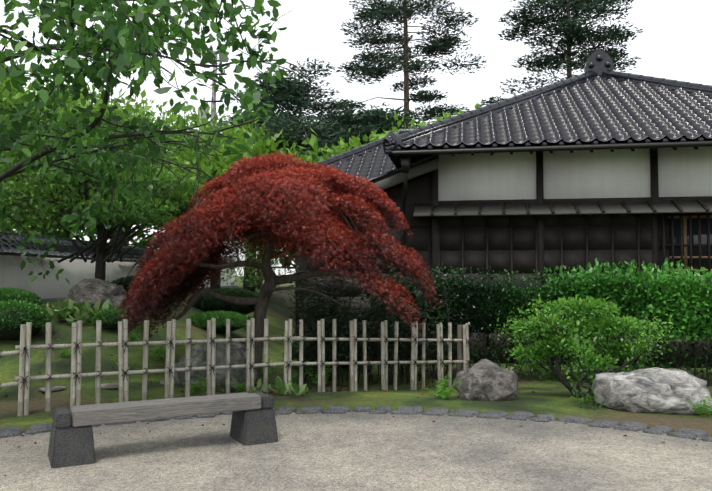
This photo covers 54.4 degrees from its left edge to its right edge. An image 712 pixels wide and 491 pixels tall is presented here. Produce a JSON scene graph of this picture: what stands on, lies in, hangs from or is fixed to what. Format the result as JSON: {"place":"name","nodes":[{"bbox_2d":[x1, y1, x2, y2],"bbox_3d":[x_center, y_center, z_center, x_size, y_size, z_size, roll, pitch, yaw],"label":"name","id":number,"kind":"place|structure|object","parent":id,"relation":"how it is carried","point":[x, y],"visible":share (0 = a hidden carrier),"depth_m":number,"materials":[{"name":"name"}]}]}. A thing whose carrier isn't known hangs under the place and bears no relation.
{"place":"outdoors","nodes":[
{"label":"outdoors","id":0,"kind":"place"},
{"bbox_2d":[0,287,250,339],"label":"round shrub","id":1,"kind":"object","parent":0,"point":[35,304],"depth_m":11.25,"materials":[{"name":"green plant"}]},
{"bbox_2d":[0,0,353,284],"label":"tree","id":2,"kind":"object","parent":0,"point":[118,31],"depth_m":6.60,"materials":[{"name":"green plant"}]},
{"bbox_2d":[110,275,370,368],"bbox_3d":[-2.160,1.521,14.986,6.329,1.798,3.561,-1,-3,27],"label":"dark shrub","id":3,"kind":"object","parent":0,"point":[208,301],"depth_m":15.67,"materials":[{"name":"green plant"}]},
{"bbox_2d":[0,276,711,436],"bbox_3d":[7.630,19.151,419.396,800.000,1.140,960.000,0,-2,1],"label":"ground","id":4,"kind":"structure","parent":0,"point":[546,396],"depth_m":9.57,"materials":[{"name":"green plant"}]},
{"bbox_2d":[67,278,126,309],"bbox_3d":[-4.910,0.952,13.193,1.109,0.662,0.916,1,-3,-22],"label":"mound rock","id":5,"kind":"object","parent":4,"relation":"on","point":[93,291],"visible":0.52,"depth_m":12.92,"materials":[{"name":"grey stone"}]},
{"bbox_2d":[0,103,208,280],"bbox_3d":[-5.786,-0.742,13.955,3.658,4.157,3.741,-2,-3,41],"label":"tree","id":6,"kind":"object","parent":4,"relation":"on","point":[100,268],"visible":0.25,"depth_m":13.80,"materials":[{"name":"green plant"}]},
{"bbox_2d":[0,90,210,242],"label":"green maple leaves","id":7,"kind":"object","parent":6,"relation":"on","point":[43,192],"visible":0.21,"depth_m":12.29,"materials":[{"name":"green plant"}]},
{"bbox_2d":[0,252,241,301],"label":"wall trim","id":8,"kind":"structure","parent":4,"relation":"on","point":[41,255],"depth_m":17.24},
{"bbox_2d":[0,251,234,298],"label":"garden wall","id":9,"kind":"structure","parent":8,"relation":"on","point":[49,286],"depth_m":17.58,"materials":[{"name":"white paint"}]},
{"bbox_2d":[0,230,242,266],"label":"wall roof tiles","id":10,"kind":"object","parent":9,"relation":"on","point":[13,244],"visible":0.29,"depth_m":17.07,"materials":[{"name":"grey tile"}]},
{"bbox_2d":[41,298,307,396],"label":"low plants","id":11,"kind":"object","parent":4,"relation":"on","point":[61,310],"visible":0.75,"depth_m":11.56,"materials":[{"name":"green plant"}]},
{"bbox_2d":[38,379,331,391],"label":"stepping stones","id":12,"kind":"object","parent":4,"relation":"on","point":[109,386],"visible":0.35,"depth_m":8.95,"materials":[{"name":"grey stone"}]},
{"bbox_2d":[198,51,216,147],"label":"utility pole","id":13,"kind":"object","parent":4,"relation":"on","point":[212,104],"visible":0.25,"depth_m":40.36,"materials":[{"name":"concrete"}]},
{"bbox_2d":[202,56,226,114],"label":"utility pole fittings","id":14,"kind":"object","parent":13,"relation":"attached to","point":[215,100],"visible":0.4,"depth_m":40.31,"materials":[{"name":"grey metal"}]},
{"bbox_2d":[174,338,257,392],"bbox_3d":[-1.921,1.641,9.455,1.136,0.756,0.836,1,-3,-16],"label":"rock","id":15,"kind":"object","parent":4,"relation":"on","point":[198,355],"visible":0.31,"depth_m":9.19,"materials":[{"name":"grey stone"}]},
{"bbox_2d":[0,318,469,415],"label":"bamboo fence","id":16,"kind":"object","parent":4,"relation":"on","point":[24,362],"visible":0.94,"depth_m":8.50,"materials":[{"name":"beige wood"}]},
{"bbox_2d":[0,335,470,389],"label":"fence lashings","id":17,"kind":"object","parent":16,"relation":"attached to","point":[213,342],"visible":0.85,"depth_m":8.72,"materials":[{"name":"black fabric"}]},
{"bbox_2d":[23,325,462,408],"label":"fence posts","id":18,"kind":"object","parent":16,"relation":"attached to","point":[459,350],"visible":0.19,"depth_m":10.82,"materials":[{"name":"beige wood"}]},
{"bbox_2d":[230,342,245,359],"bbox_3d":[-2.249,1.792,11.885,0.971,0.367,0.725,0,-2,-5],"label":"flat rock","id":19,"kind":"object","parent":4,"relation":"on","point":[242,347],"visible":0.06,"depth_m":11.73,"materials":[{"name":"grey stone"}]},
{"bbox_2d":[0,62,481,291],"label":"trees","id":20,"kind":"object","parent":4,"relation":"on","point":[224,163],"depth_m":23.06,"materials":[{"name":"green plant"}]},
{"bbox_2d":[220,247,300,288],"bbox_3d":[-1.145,0.714,19.000,5.869,3.874,5.236,0,-2,1],"label":"green maple","id":21,"kind":"object","parent":4,"relation":"on","point":[294,261],"visible":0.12,"depth_m":19.22,"materials":[{"name":"green plant"}]},
{"bbox_2d":[212,228,301,292],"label":"green maple leaves","id":22,"kind":"object","parent":21,"relation":"attached to","point":[250,276],"visible":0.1,"depth_m":17.18,"materials":[{"name":"green plant"}]},
{"bbox_2d":[114,152,443,385],"bbox_3d":[-1.193,0.432,10.165,4.704,3.615,3.472,0,-2,1],"label":"red maple","id":23,"kind":"object","parent":4,"relation":"on","point":[294,180],"depth_m":9.58,"materials":[{"name":"red plant"}]},
{"bbox_2d":[0,411,711,490],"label":"gravel court","id":24,"kind":"object","parent":4,"relation":"on","point":[346,451],"visible":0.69,"depth_m":5.60,"materials":[{"name":"beige gravel"}]},
{"bbox_2d":[48,391,277,467],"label":"bench supports","id":25,"kind":"object","parent":24,"relation":"on","point":[70,445],"visible":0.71,"depth_m":5.49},
{"bbox_2d":[70,392,260,426],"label":"bench planks","id":26,"kind":"object","parent":25,"relation":"on","point":[98,414],"visible":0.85,"depth_m":5.78,"materials":[{"name":"grey wood"}]},
{"bbox_2d":[4,423,707,475],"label":"fallen leaves","id":27,"kind":"object","parent":24,"relation":"on","point":[389,424],"visible":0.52,"depth_m":6.36,"materials":[{"name":"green plant"}]},
{"bbox_2d":[0,405,711,441],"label":"kerb stones","id":28,"kind":"object","parent":4,"relation":"on","point":[12,431],"visible":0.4,"depth_m":7.10,"materials":[{"name":"grey stone"}]},
{"bbox_2d":[5,344,709,456],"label":"fallen leaves","id":29,"kind":"object","parent":4,"relation":"on","point":[269,392],"visible":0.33,"depth_m":9.23,"materials":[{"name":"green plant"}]},
{"bbox_2d":[280,264,471,385],"bbox_3d":[0.384,1.243,11.549,3.531,2.091,2.249,0,-2,1],"label":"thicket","id":30,"kind":"object","parent":4,"relation":"on","point":[338,315],"depth_m":11.23,"materials":[{"name":"green plant"}]},
{"bbox_2d":[52,325,711,415],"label":"ferns","id":31,"kind":"object","parent":4,"relation":"on","point":[134,336],"visible":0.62,"depth_m":9.19,"materials":[{"name":"green plant"}]},
{"bbox_2d":[453,359,518,400],"bbox_3d":[1.630,1.679,8.565,0.841,0.552,0.678,0,-2,-10],"label":"rock","id":32,"kind":"object","parent":4,"relation":"on","point":[485,380],"visible":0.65,"depth_m":8.32,"materials":[{"name":"grey stone"}]},
{"bbox_2d":[295,136,711,359],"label":"wooden beams","id":33,"kind":"structure","parent":4,"relation":"on","point":[419,188],"depth_m":13.95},
{"bbox_2d":[306,213,711,367],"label":"wooden wall","id":34,"kind":"structure","parent":33,"relation":"attached to","point":[574,238],"depth_m":13.57,"materials":[{"name":"brown wood"}]},
{"bbox_2d":[371,148,711,367],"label":"house timber frame","id":35,"kind":"object","parent":33,"relation":"attached to","point":[539,235],"visible":0.48,"depth_m":13.38,"materials":[{"name":"brown wood"}]},
{"bbox_2d":[313,49,711,182],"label":"house roof tiles","id":36,"kind":"object","parent":35,"relation":"on","point":[599,98],"visible":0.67,"depth_m":14.33,"materials":[{"name":"grey tile"}]},
{"bbox_2d":[373,158,711,216],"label":"house hisashi boards","id":37,"kind":"object","parent":33,"relation":"attached to","point":[559,209],"visible":0.56,"depth_m":13.31,"materials":[{"name":"wood"}]},
{"bbox_2d":[392,141,711,360],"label":"gutter and downspout","id":38,"kind":"object","parent":33,"relation":"attached to","point":[405,159],"visible":0.73,"depth_m":12.73,"materials":[{"name":"grey metal"}]},
{"bbox_2d":[438,146,711,200],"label":"house plaster panels","id":39,"kind":"object","parent":33,"relation":"attached to","point":[625,173],"visible":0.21,"depth_m":13.50,"materials":[{"name":"white paint"}]},
{"bbox_2d":[668,215,711,271],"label":"window frame","id":40,"kind":"object","parent":33,"relation":"attached to","point":[685,256],"visible":0.83,"depth_m":13.06,"materials":[{"name":"brown wood"}]},
{"bbox_2d":[669,218,711,268],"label":"window lattice","id":41,"kind":"object","parent":40,"relation":"in","point":[695,249],"visible":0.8,"depth_m":13.05,"materials":[{"name":"brown wood"}]},
{"bbox_2d":[399,257,711,385],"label":"hedge","id":42,"kind":"object","parent":4,"relation":"on","point":[643,283],"depth_m":11.04,"materials":[{"name":"green plant"}]},
{"bbox_2d":[489,286,681,409],"bbox_3d":[2.821,1.412,8.406,2.149,1.815,2.454,0,-2,1],"label":"shrub","id":43,"kind":"object","parent":4,"relation":"on","point":[607,323],"depth_m":8.57,"materials":[{"name":"green plant"}]},
{"bbox_2d":[592,367,711,414],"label":"rock","id":44,"kind":"object","parent":4,"relation":"on","point":[655,390],"visible":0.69,"depth_m":7.54,"materials":[{"name":"grey stone"}]},
{"bbox_2d":[0,0,711,275],"label":"sky","id":45,"kind":"structure","parent":0,"point":[675,41],"materials":[{"name":"white"}]},
{"bbox_2d":[210,0,642,287],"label":"conifer","id":46,"kind":"object","parent":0,"point":[324,128],"depth_m":39.91,"materials":[{"name":"green plant"}]}
]}

